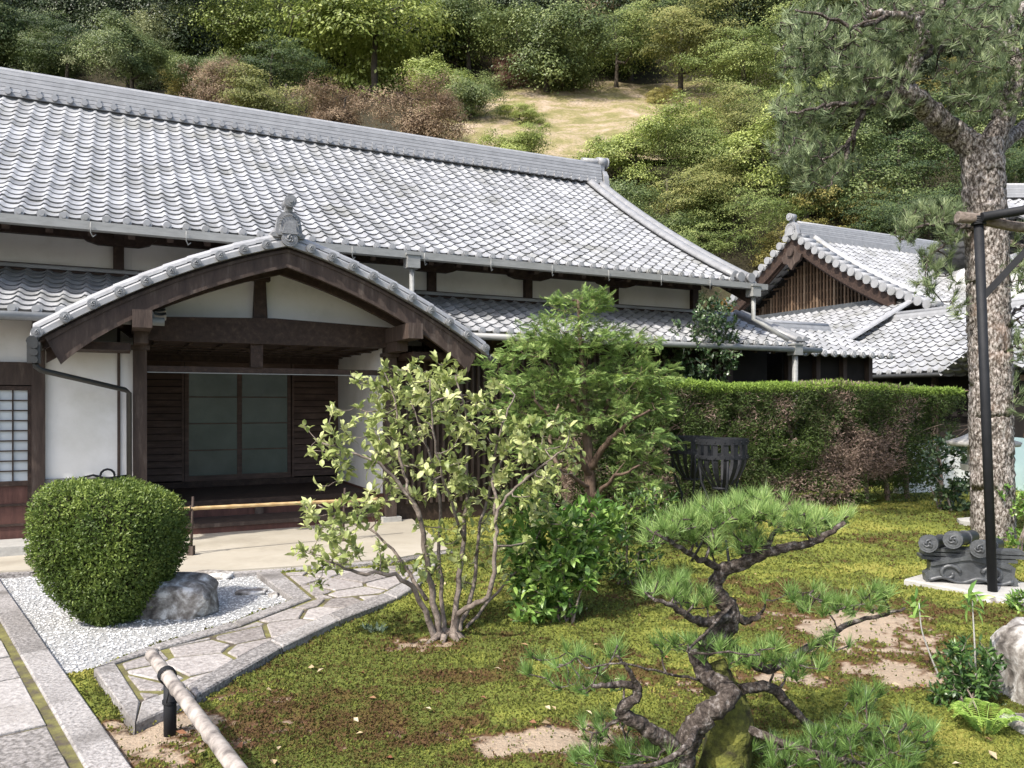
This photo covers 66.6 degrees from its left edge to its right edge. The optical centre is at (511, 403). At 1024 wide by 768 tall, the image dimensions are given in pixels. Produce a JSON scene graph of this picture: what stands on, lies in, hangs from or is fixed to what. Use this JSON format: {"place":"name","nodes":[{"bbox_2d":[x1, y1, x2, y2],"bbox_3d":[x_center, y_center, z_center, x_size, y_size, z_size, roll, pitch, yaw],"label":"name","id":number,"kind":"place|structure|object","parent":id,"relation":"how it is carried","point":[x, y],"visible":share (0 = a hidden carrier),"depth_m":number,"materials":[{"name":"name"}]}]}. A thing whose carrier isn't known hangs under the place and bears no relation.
{"place":"outdoors","nodes":[
{"label":"outdoors","id":0,"kind":"place"},
{"bbox_2d":[0,519,446,571],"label":"entrance apron","id":1,"kind":"object","parent":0,"point":[250,550],"visible":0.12,"depth_m":8.15,"materials":[{"name":"beige concrete"}]},
{"bbox_2d":[0,538,38,556],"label":"entrance step","id":2,"kind":"object","parent":1,"relation":"on","point":[11,547],"depth_m":7.74,"materials":[{"name":"stone"}]},
{"bbox_2d":[178,488,377,555],"bbox_3d":[-2.494,1.210,8.144,2.344,0.581,0.132,0,0,-31],"label":"bamboo barrier","id":3,"kind":"object","parent":1,"relation":"on","point":[191,548],"visible":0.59,"depth_m":7.98,"materials":[{"name":"beige wood"}]},
{"bbox_2d":[6,0,1023,478],"bbox_3d":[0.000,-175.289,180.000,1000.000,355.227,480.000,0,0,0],"label":"ground","id":4,"kind":"structure","parent":0,"point":[740,260],"depth_m":68.10,"materials":[{"name":"green plant"}]},
{"bbox_2d":[0,1,68,68],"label":"broadleaf tree","id":5,"kind":"object","parent":4,"relation":"on","point":[9,55],"visible":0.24,"depth_m":87.06,"materials":[{"name":"green plant"}]},
{"bbox_2d":[0,622,83,767],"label":"walkway bed","id":6,"kind":"object","parent":4,"relation":"on","point":[65,748],"depth_m":3.91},
{"bbox_2d":[0,640,68,767],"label":"walkway slabs","id":7,"kind":"structure","parent":6,"relation":"on","point":[34,748],"depth_m":3.63,"materials":[{"name":"grey stone"}]},
{"bbox_2d":[0,0,87,50],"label":"broadleaf tree","id":8,"kind":"object","parent":4,"relation":"on","point":[24,6],"visible":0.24,"depth_m":87.44,"materials":[{"name":"green plant"}]},
{"bbox_2d":[2,26,86,78],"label":"broadleaf tree","id":9,"kind":"object","parent":4,"relation":"on","point":[42,70],"visible":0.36,"depth_m":85.47,"materials":[{"name":"green plant"}]},
{"bbox_2d":[3,7,110,84],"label":"broadleaf tree","id":10,"kind":"object","parent":4,"relation":"on","point":[45,43],"visible":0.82,"depth_m":80.98,"materials":[{"name":"green plant"}]},
{"bbox_2d":[0,581,131,767],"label":"walkway kerb","id":11,"kind":"structure","parent":4,"relation":"on","point":[92,743],"depth_m":4.04,"materials":[{"name":"stone"}]},
{"bbox_2d":[57,2,179,90],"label":"broadleaf tree","id":12,"kind":"object","parent":4,"relation":"on","point":[143,25],"visible":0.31,"depth_m":79.53,"materials":[{"name":"green plant"}]},
{"bbox_2d":[52,7,192,89],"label":"broadleaf tree","id":13,"kind":"object","parent":4,"relation":"on","point":[135,64],"visible":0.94,"depth_m":72.16,"materials":[{"name":"green plant"}]},
{"bbox_2d":[67,0,189,70],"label":"broadleaf tree","id":14,"kind":"object","parent":4,"relation":"on","point":[110,4],"visible":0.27,"depth_m":84.82,"materials":[{"name":"green plant"}]},
{"bbox_2d":[0,575,286,675],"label":"gravel bed","id":15,"kind":"object","parent":4,"relation":"on","point":[90,664],"visible":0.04,"depth_m":5.43,"materials":[{"name":"grey gravel"}]},
{"bbox_2d":[22,475,192,626],"bbox_3d":[-2.897,1.069,5.619,0.975,1.129,0.970,0,0,0],"label":"azalea bush","id":16,"kind":"object","parent":15,"relation":"on","point":[108,552],"visible":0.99,"depth_m":5.29,"materials":[{"name":"green plant"}]},
{"bbox_2d":[129,572,218,619],"bbox_3d":[-2.563,1.480,5.818,0.758,0.436,0.472,0,0,0],"label":"rock","id":17,"kind":"object","parent":15,"relation":"on","point":[187,595],"visible":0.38,"depth_m":5.62,"materials":[{"name":"grey stone"}]},
{"bbox_2d":[129,3,222,65],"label":"broadleaf tree","id":18,"kind":"object","parent":4,"relation":"on","point":[195,18],"visible":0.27,"depth_m":86.11,"materials":[{"name":"green plant"}]},
{"bbox_2d":[115,0,250,58],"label":"broadleaf tree","id":19,"kind":"object","parent":4,"relation":"on","point":[206,48],"visible":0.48,"depth_m":85.81,"materials":[{"name":"green plant"}]},
{"bbox_2d":[162,47,263,98],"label":"broadleaf tree","id":20,"kind":"object","parent":4,"relation":"on","point":[191,62],"visible":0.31,"depth_m":71.85,"materials":[{"name":"green plant"}]},
{"bbox_2d":[171,51,256,107],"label":"broadleaf tree","id":21,"kind":"object","parent":4,"relation":"on","point":[210,94],"visible":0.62,"depth_m":67.96,"materials":[{"name":"brown plant"}]},
{"bbox_2d":[178,0,310,82],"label":"broadleaf tree","id":22,"kind":"object","parent":4,"relation":"on","point":[241,30],"visible":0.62,"depth_m":83.31,"materials":[{"name":"green plant"}]},
{"bbox_2d":[198,61,319,115],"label":"broadleaf tree","id":23,"kind":"object","parent":4,"relation":"on","point":[268,96],"visible":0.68,"depth_m":67.11,"materials":[{"name":"green plant"}]},
{"bbox_2d":[216,28,340,101],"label":"broadleaf tree","id":24,"kind":"object","parent":4,"relation":"on","point":[274,71],"visible":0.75,"depth_m":72.12,"materials":[{"name":"green plant"}]},
{"bbox_2d":[226,0,395,86],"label":"broadleaf tree","id":25,"kind":"object","parent":4,"relation":"on","point":[263,3],"visible":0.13,"depth_m":86.59,"materials":[{"name":"green plant"}]},
{"bbox_2d":[281,69,392,126],"bbox_3d":[-14.044,-23.079,65.029,9.347,8.599,7.858,0,0,8],"label":"shrub","id":26,"kind":"object","parent":4,"relation":"on","point":[327,111],"visible":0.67,"depth_m":64.08,"materials":[{"name":"brown plant"}]},
{"bbox_2d":[236,0,500,102],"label":"broadleaf tree","id":27,"kind":"object","parent":4,"relation":"on","point":[354,19],"visible":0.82,"depth_m":81.24,"materials":[{"name":"green plant"}]},
{"bbox_2d":[0,67,822,539],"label":"temple hall","id":28,"kind":"structure","parent":4,"relation":"on","point":[204,303],"depth_m":10.74,"materials":[{"name":"tile"}]},
{"bbox_2d":[0,386,30,539],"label":"lattice door","id":29,"kind":"structure","parent":28,"relation":"in","point":[15,401],"depth_m":8.20,"materials":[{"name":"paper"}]},
{"bbox_2d":[185,362,240,481],"bbox_3d":[-4.282,0.250,11.180,0.750,1.696,0.030,0,0,-27],"label":"sliding door","id":30,"kind":"structure","parent":28,"relation":"in","point":[212,401],"depth_m":11.17,"materials":[{"name":"paper"}]},
{"bbox_2d":[241,363,290,478],"bbox_3d":[-3.655,0.250,11.537,0.750,1.696,0.030,0,0,-27],"label":"sliding door","id":31,"kind":"structure","parent":28,"relation":"in","point":[265,399],"depth_m":11.54,"materials":[{"name":"paper"}]},
{"bbox_2d":[352,64,484,141],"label":"broadleaf tree","id":32,"kind":"object","parent":4,"relation":"on","point":[431,125],"visible":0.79,"depth_m":58.14,"materials":[{"name":"brown plant"}]},
{"bbox_2d":[361,0,502,74],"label":"broadleaf tree","id":33,"kind":"object","parent":4,"relation":"on","point":[413,31],"visible":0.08,"depth_m":86.79,"materials":[{"name":"green plant"}]},
{"bbox_2d":[367,0,498,72],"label":"broadleaf tree","id":34,"kind":"object","parent":4,"relation":"on","point":[474,10],"visible":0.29,"depth_m":85.91,"materials":[{"name":"green plant"}]},
{"bbox_2d":[391,50,496,112],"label":"broadleaf tree","id":35,"kind":"object","parent":4,"relation":"on","point":[420,66],"visible":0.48,"depth_m":71.76,"materials":[{"name":"green plant"}]},
{"bbox_2d":[381,0,531,78],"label":"broadleaf tree","id":36,"kind":"object","parent":4,"relation":"on","point":[468,57],"visible":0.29,"depth_m":86.92,"materials":[{"name":"green plant"}]},
{"bbox_2d":[429,69,516,121],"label":"broadleaf tree","id":37,"kind":"object","parent":4,"relation":"on","point":[470,93],"visible":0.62,"depth_m":68.40,"materials":[{"name":"green plant"}]},
{"bbox_2d":[470,120,556,153],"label":"broadleaf tree","id":38,"kind":"object","parent":4,"relation":"on","point":[526,144],"visible":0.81,"depth_m":55.81,"materials":[{"name":"green plant"}]},
{"bbox_2d":[473,0,592,59],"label":"broadleaf tree","id":39,"kind":"object","parent":4,"relation":"on","point":[540,2],"visible":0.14,"depth_m":85.19,"materials":[{"name":"green plant"}]},
{"bbox_2d":[460,0,630,93],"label":"broadleaf tree","id":40,"kind":"object","parent":4,"relation":"on","point":[552,66],"visible":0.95,"depth_m":77.82,"materials":[{"name":"green plant"}]},
{"bbox_2d":[565,0,669,80],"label":"broadleaf tree","id":41,"kind":"object","parent":4,"relation":"on","point":[615,5],"visible":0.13,"depth_m":86.25,"materials":[{"name":"green plant"}]},
{"bbox_2d":[567,90,708,193],"bbox_3d":[7.904,-16.611,52.816,10.521,7.570,8.602,0,0,43],"label":"broadleaf tree","id":42,"kind":"object","parent":4,"relation":"on","point":[612,150],"visible":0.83,"depth_m":52.22,"materials":[{"name":"green plant"}]},
{"bbox_2d":[609,174,704,242],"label":"broadleaf tree","id":43,"kind":"object","parent":4,"relation":"on","point":[638,200],"visible":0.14,"depth_m":45.13,"materials":[{"name":"green plant"}]},
{"bbox_2d":[641,207,712,240],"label":"broadleaf tree","id":44,"kind":"object","parent":4,"relation":"on","point":[667,220],"visible":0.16,"depth_m":45.76,"materials":[{"name":"green plant"}]},
{"bbox_2d":[626,101,733,165],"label":"broadleaf tree","id":45,"kind":"object","parent":4,"relation":"on","point":[699,114],"visible":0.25,"depth_m":55.91,"materials":[{"name":"green plant"}]},
{"bbox_2d":[623,104,775,183],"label":"broadleaf tree","id":46,"kind":"object","parent":4,"relation":"on","point":[692,148],"visible":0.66,"depth_m":51.72,"materials":[{"name":"green plant"}]},
{"bbox_2d":[642,0,769,66],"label":"broadleaf tree","id":47,"kind":"object","parent":4,"relation":"on","point":[695,13],"visible":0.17,"depth_m":86.79,"materials":[{"name":"green plant"}]},
{"bbox_2d":[642,145,771,224],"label":"broadleaf tree","id":48,"kind":"object","parent":4,"relation":"on","point":[681,192],"visible":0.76,"depth_m":47.19,"materials":[{"name":"green plant"}]},
{"bbox_2d":[655,0,793,60],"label":"broadleaf tree","id":49,"kind":"object","parent":4,"relation":"on","point":[736,11],"visible":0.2,"depth_m":88.44,"materials":[{"name":"green plant"}]},
{"bbox_2d":[669,219,786,261],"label":"broadleaf tree","id":50,"kind":"object","parent":4,"relation":"on","point":[694,238],"visible":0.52,"depth_m":45.05,"materials":[{"name":"green plant"}]},
{"bbox_2d":[676,76,790,148],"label":"broadleaf tree","id":51,"kind":"object","parent":4,"relation":"on","point":[738,124],"visible":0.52,"depth_m":55.73,"materials":[{"name":"green plant"}]},
{"bbox_2d":[653,0,837,102],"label":"broadleaf tree","id":52,"kind":"object","parent":4,"relation":"on","point":[758,43],"visible":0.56,"depth_m":72.64,"materials":[{"name":"green plant"}]},
{"bbox_2d":[647,179,847,249],"bbox_3d":[14.430,-10.489,49.305,11.874,7.138,12.000,0,0,-37],"label":"broadleaf tree","id":53,"kind":"object","parent":4,"relation":"on","point":[736,207],"visible":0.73,"depth_m":47.19,"materials":[{"name":"green plant"}]},
{"bbox_2d":[676,70,838,202],"bbox_3d":[16.014,-16.274,52.079,10.011,9.300,12.244,0,0,-30],"label":"broadleaf tree","id":54,"kind":"object","parent":4,"relation":"on","point":[744,139],"visible":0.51,"depth_m":51.62,"materials":[{"name":"green plant"}]},
{"bbox_2d":[700,75,847,130],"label":"broadleaf tree","id":55,"kind":"object","parent":4,"relation":"on","point":[768,93],"visible":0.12,"depth_m":61.19,"materials":[{"name":"green plant"}]},
{"bbox_2d":[674,9,889,99],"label":"broadleaf tree","id":56,"kind":"object","parent":4,"relation":"on","point":[761,78],"visible":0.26,"depth_m":71.67,"materials":[{"name":"green plant"}]},
{"bbox_2d":[725,0,855,54],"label":"broadleaf tree","id":57,"kind":"object","parent":4,"relation":"on","point":[772,5],"visible":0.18,"depth_m":87.78,"materials":[{"name":"green plant"}]},
{"bbox_2d":[749,217,846,269],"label":"broadleaf tree","id":58,"kind":"object","parent":4,"relation":"on","point":[771,245],"visible":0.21,"depth_m":45.57,"materials":[{"name":"green plant"}]},
{"bbox_2d":[765,319,894,491],"bbox_3d":[5.263,-0.004,15.033,2.480,3.208,3.053,0,0,-27],"label":"corridor","id":59,"kind":"object","parent":4,"relation":"on","point":[842,357],"visible":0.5,"depth_m":14.16,"materials":[{"name":"tile"}]},
{"bbox_2d":[778,171,898,228],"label":"broadleaf tree","id":60,"kind":"object","parent":4,"relation":"on","point":[803,198],"visible":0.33,"depth_m":48.91,"materials":[{"name":"green plant"}]},
{"bbox_2d":[752,122,931,221],"bbox_3d":[19.504,-12.870,49.949,11.642,9.109,12.971,0,0,-13],"label":"broadleaf tree","id":61,"kind":"object","parent":4,"relation":"on","point":[857,182],"visible":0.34,"depth_m":48.28,"materials":[{"name":"green plant"}]},
{"bbox_2d":[721,213,965,374],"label":"temple hall","id":62,"kind":"structure","parent":4,"relation":"on","point":[852,284],"depth_m":25.13,"materials":[{"name":"tile"}]},
{"bbox_2d":[780,69,938,159],"bbox_3d":[24.883,-19.556,58.090,11.547,9.875,11.673,0,0,-27],"label":"broadleaf tree","id":63,"kind":"object","parent":4,"relation":"on","point":[875,121],"visible":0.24,"depth_m":56.45,"materials":[{"name":"green plant"}]},
{"bbox_2d":[822,186,949,237],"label":"broadleaf tree","id":64,"kind":"object","parent":4,"relation":"on","point":[891,207],"visible":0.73,"depth_m":45.51,"materials":[{"name":"green plant"}]},
{"bbox_2d":[882,180,962,239],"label":"broadleaf tree","id":65,"kind":"object","parent":4,"relation":"on","point":[945,195],"visible":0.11,"depth_m":46.81,"materials":[{"name":"green plant"}]},
{"bbox_2d":[893,443,969,493],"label":"garden wall","id":66,"kind":"structure","parent":4,"relation":"on","point":[957,470],"depth_m":13.85,"materials":[{"name":"white paint"}]},
{"bbox_2d":[848,123,1015,198],"bbox_3d":[25.609,-14.346,52.929,15.977,7.962,11.086,0,0,42],"label":"broadleaf tree","id":67,"kind":"object","parent":4,"relation":"on","point":[906,142],"visible":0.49,"depth_m":51.31,"materials":[{"name":"green plant"}]},
{"bbox_2d":[854,297,1023,461],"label":"wing building","id":68,"kind":"structure","parent":4,"relation":"on","point":[922,345],"depth_m":18.11,"materials":[{"name":"tile"}]},
{"bbox_2d":[889,73,1023,158],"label":"broadleaf tree","id":69,"kind":"object","parent":4,"relation":"on","point":[963,117],"visible":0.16,"depth_m":56.92,"materials":[{"name":"green plant"}]},
{"bbox_2d":[925,183,1023,297],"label":"side hall","id":70,"kind":"structure","parent":4,"relation":"on","point":[1015,194],"depth_m":25.25,"materials":[{"name":"tile"}]},
{"bbox_2d":[927,141,1023,190],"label":"broadleaf tree","id":71,"kind":"object","parent":4,"relation":"on","point":[1011,164],"visible":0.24,"depth_m":49.82,"materials":[{"name":"green plant"}]},
{"bbox_2d":[939,344,1023,490],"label":"garden store","id":72,"kind":"structure","parent":4,"relation":"on","point":[958,367],"depth_m":13.91,"materials":[{"name":"paint"}]},
{"bbox_2d":[66,479,1023,767],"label":"moss ground","id":73,"kind":"structure","parent":0,"point":[484,743],"depth_m":4.50,"materials":[{"name":"green plant"}]},
{"bbox_2d":[145,648,247,767],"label":"bamboo rail","id":74,"kind":"object","parent":73,"relation":"on","point":[175,691],"visible":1,"depth_m":3.31,"materials":[{"name":"beige wood"}]},
{"bbox_2d":[0,551,452,577],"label":"apron kerb","id":75,"kind":"structure","parent":73,"relation":"on","point":[248,573],"depth_m":7.05,"materials":[{"name":"stone"}]},
{"bbox_2d":[94,564,434,734],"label":"path kerb","id":76,"kind":"structure","parent":73,"relation":"on","point":[112,682],"depth_m":4.80,"materials":[{"name":"stone"}]},
{"bbox_2d":[117,564,418,717],"bbox_3d":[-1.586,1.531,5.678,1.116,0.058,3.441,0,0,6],"label":"path paving","id":77,"kind":"structure","parent":73,"relation":"on","point":[278,624],"depth_m":5.20,"materials":[{"name":"grey stone"}]},
{"bbox_2d":[285,350,585,643],"bbox_3d":[-0.470,0.646,5.151,1.947,2.018,1.148,0,0,0],"label":"osmanthus shrub","id":78,"kind":"object","parent":73,"relation":"on","point":[407,395],"visible":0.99,"depth_m":5.06,"materials":[{"name":"green plant"}]},
{"bbox_2d":[490,475,631,624],"bbox_3d":[0.351,1.096,5.699,1.085,1.124,0.960,0,0,0],"label":"broadleaf bush","id":79,"kind":"object","parent":73,"relation":"on","point":[581,568],"visible":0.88,"depth_m":5.50,"materials":[{"name":"green plant"}]},
{"bbox_2d":[109,535,1023,763],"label":"fallen leaves","id":80,"kind":"object","parent":73,"relation":"on","point":[992,753],"visible":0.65,"depth_m":3.74,"materials":[{"name":"brown plant"}]},
{"bbox_2d":[467,282,689,552],"bbox_3d":[0.686,0.201,8.011,2.334,2.939,1.438,0,0,0],"label":"cypress tree","id":81,"kind":"object","parent":73,"relation":"on","point":[587,426],"visible":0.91,"depth_m":7.87,"materials":[{"name":"plant"}]},
{"bbox_2d":[588,482,680,585],"bbox_3d":[1.024,1.143,6.680,1.021,0.927,0.727,0,0,-23],"label":"nandina bush","id":82,"kind":"object","parent":73,"relation":"on","point":[630,516],"visible":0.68,"depth_m":6.61,"materials":[{"name":"green plant"}]},
{"bbox_2d":[668,435,713,547],"bbox_3d":[1.978,0.981,8.548,0.611,1.251,0.599,0,0,0],"label":"fire basket","id":83,"kind":"object","parent":73,"relation":"on","point":[694,473],"visible":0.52,"depth_m":8.47,"materials":[{"name":"black metal"}]},
{"bbox_2d":[659,291,743,503],"bbox_3d":[2.828,-0.065,11.884,1.380,3.340,1.058,0,0,-26],"label":"camellia tree","id":84,"kind":"object","parent":73,"relation":"on","point":[700,314],"visible":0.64,"depth_m":11.77,"materials":[{"name":"green plant"}]},
{"bbox_2d":[690,437,749,561],"bbox_3d":[1.996,0.966,7.348,0.610,1.281,0.599,0,0,0],"label":"fire basket","id":85,"kind":"object","parent":73,"relation":"on","point":[731,476],"visible":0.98,"depth_m":7.27,"materials":[{"name":"black metal"}]},
{"bbox_2d":[512,481,948,767],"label":"garden pine","id":86,"kind":"object","parent":73,"relation":"on","point":[721,716],"visible":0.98,"depth_m":3.19,"materials":[{"name":"green plant"}]},
{"bbox_2d":[540,372,968,513],"bbox_3d":[3.854,0.594,11.557,7.794,2.062,1.021,0,0,-21],"label":"clipped hedge","id":87,"kind":"object","parent":73,"relation":"on","point":[873,396],"visible":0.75,"depth_m":11.53,"materials":[{"name":"green plant"}]},
{"bbox_2d":[763,0,1023,541],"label":"tall pine","id":88,"kind":"object","parent":73,"relation":"on","point":[983,176],"visible":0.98,"depth_m":8.63,"materials":[{"name":"green plant"}]},
{"bbox_2d":[917,430,970,510],"bbox_3d":[6.389,1.010,11.280,0.952,1.260,0.838,0,0,34],"label":"camellia bush","id":89,"kind":"object","parent":73,"relation":"on","point":[955,492],"visible":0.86,"depth_m":11.26,"materials":[{"name":"green plant"}]},
{"bbox_2d":[904,574,1023,604],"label":"stone slab","id":90,"kind":"structure","parent":73,"relation":"on","point":[944,585],"depth_m":6.44,"materials":[{"name":"grey stone"}]},
{"bbox_2d":[916,530,1023,586],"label":"roof tile ornament","id":91,"kind":"object","parent":90,"relation":"on","point":[948,556],"visible":0.93,"depth_m":6.51,"materials":[{"name":"grey ceramic"}]},
{"bbox_2d":[924,633,1010,712],"bbox_3d":[2.367,1.407,4.054,0.384,0.436,0.504,0,0,45],"label":"daphne shrub","id":92,"kind":"object","parent":73,"relation":"on","point":[960,684],"visible":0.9,"depth_m":3.99,"materials":[{"name":"green plant"}]},
{"bbox_2d":[956,580,994,675],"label":"sapling","id":93,"kind":"object","parent":73,"relation":"on","point":[971,595],"visible":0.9,"depth_m":4.10,"materials":[{"name":"plant"}]},
{"bbox_2d":[947,698,1023,734],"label":"fern","id":94,"kind":"object","parent":73,"relation":"on","point":[975,724],"visible":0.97,"depth_m":3.68,"materials":[{"name":"green plant"}]},
{"bbox_2d":[976,595,1003,602],"bbox_3d":[3.784,1.568,6.175,0.328,0.112,0.244,0,0,0],"label":"footing stone","id":95,"kind":"object","parent":73,"relation":"on","point":[994,599],"visible":0.16,"depth_m":6.09,"materials":[{"name":"grey stone"}]},
{"bbox_2d":[954,206,1023,591],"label":"support post","id":96,"kind":"object","parent":95,"relation":"on","point":[978,222],"visible":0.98,"depth_m":6.20,"materials":[{"name":"black metal"}]},
{"bbox_2d":[989,617,1023,704],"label":"rock","id":97,"kind":"object","parent":73,"relation":"on","point":[1008,639],"visible":0.48,"depth_m":4.10,"materials":[{"name":"grey stone"}]},
{"bbox_2d":[996,481,1023,550],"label":"shrub","id":98,"kind":"object","parent":73,"relation":"on","point":[1013,542],"visible":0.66,"depth_m":8.42,"materials":[{"name":"green plant"}]},
{"bbox_2d":[400,81,853,161],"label":"grass slope","id":99,"kind":"structure","parent":0,"point":[576,117],"depth_m":72.72,"materials":[{"name":"beige plant"}]},
{"bbox_2d":[486,50,542,90],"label":"broadleaf tree","id":100,"kind":"object","parent":99,"relation":"on","point":[504,61],"visible":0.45,"depth_m":81.19,"materials":[{"name":"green plant"}]},
{"bbox_2d":[497,102,550,126],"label":"broadleaf tree","id":101,"kind":"object","parent":99,"relation":"on","point":[526,113],"visible":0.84,"depth_m":67.51,"materials":[{"name":"green plant"}]},
{"bbox_2d":[519,0,695,87],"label":"broadleaf tree","id":102,"kind":"object","parent":99,"relation":"on","point":[624,45],"visible":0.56,"depth_m":81.07,"materials":[{"name":"green plant"}]},
{"bbox_2d":[617,0,772,92],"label":"broadleaf tree","id":103,"kind":"object","parent":99,"relation":"on","point":[682,19],"visible":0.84,"depth_m":76.63,"materials":[{"name":"green plant"}]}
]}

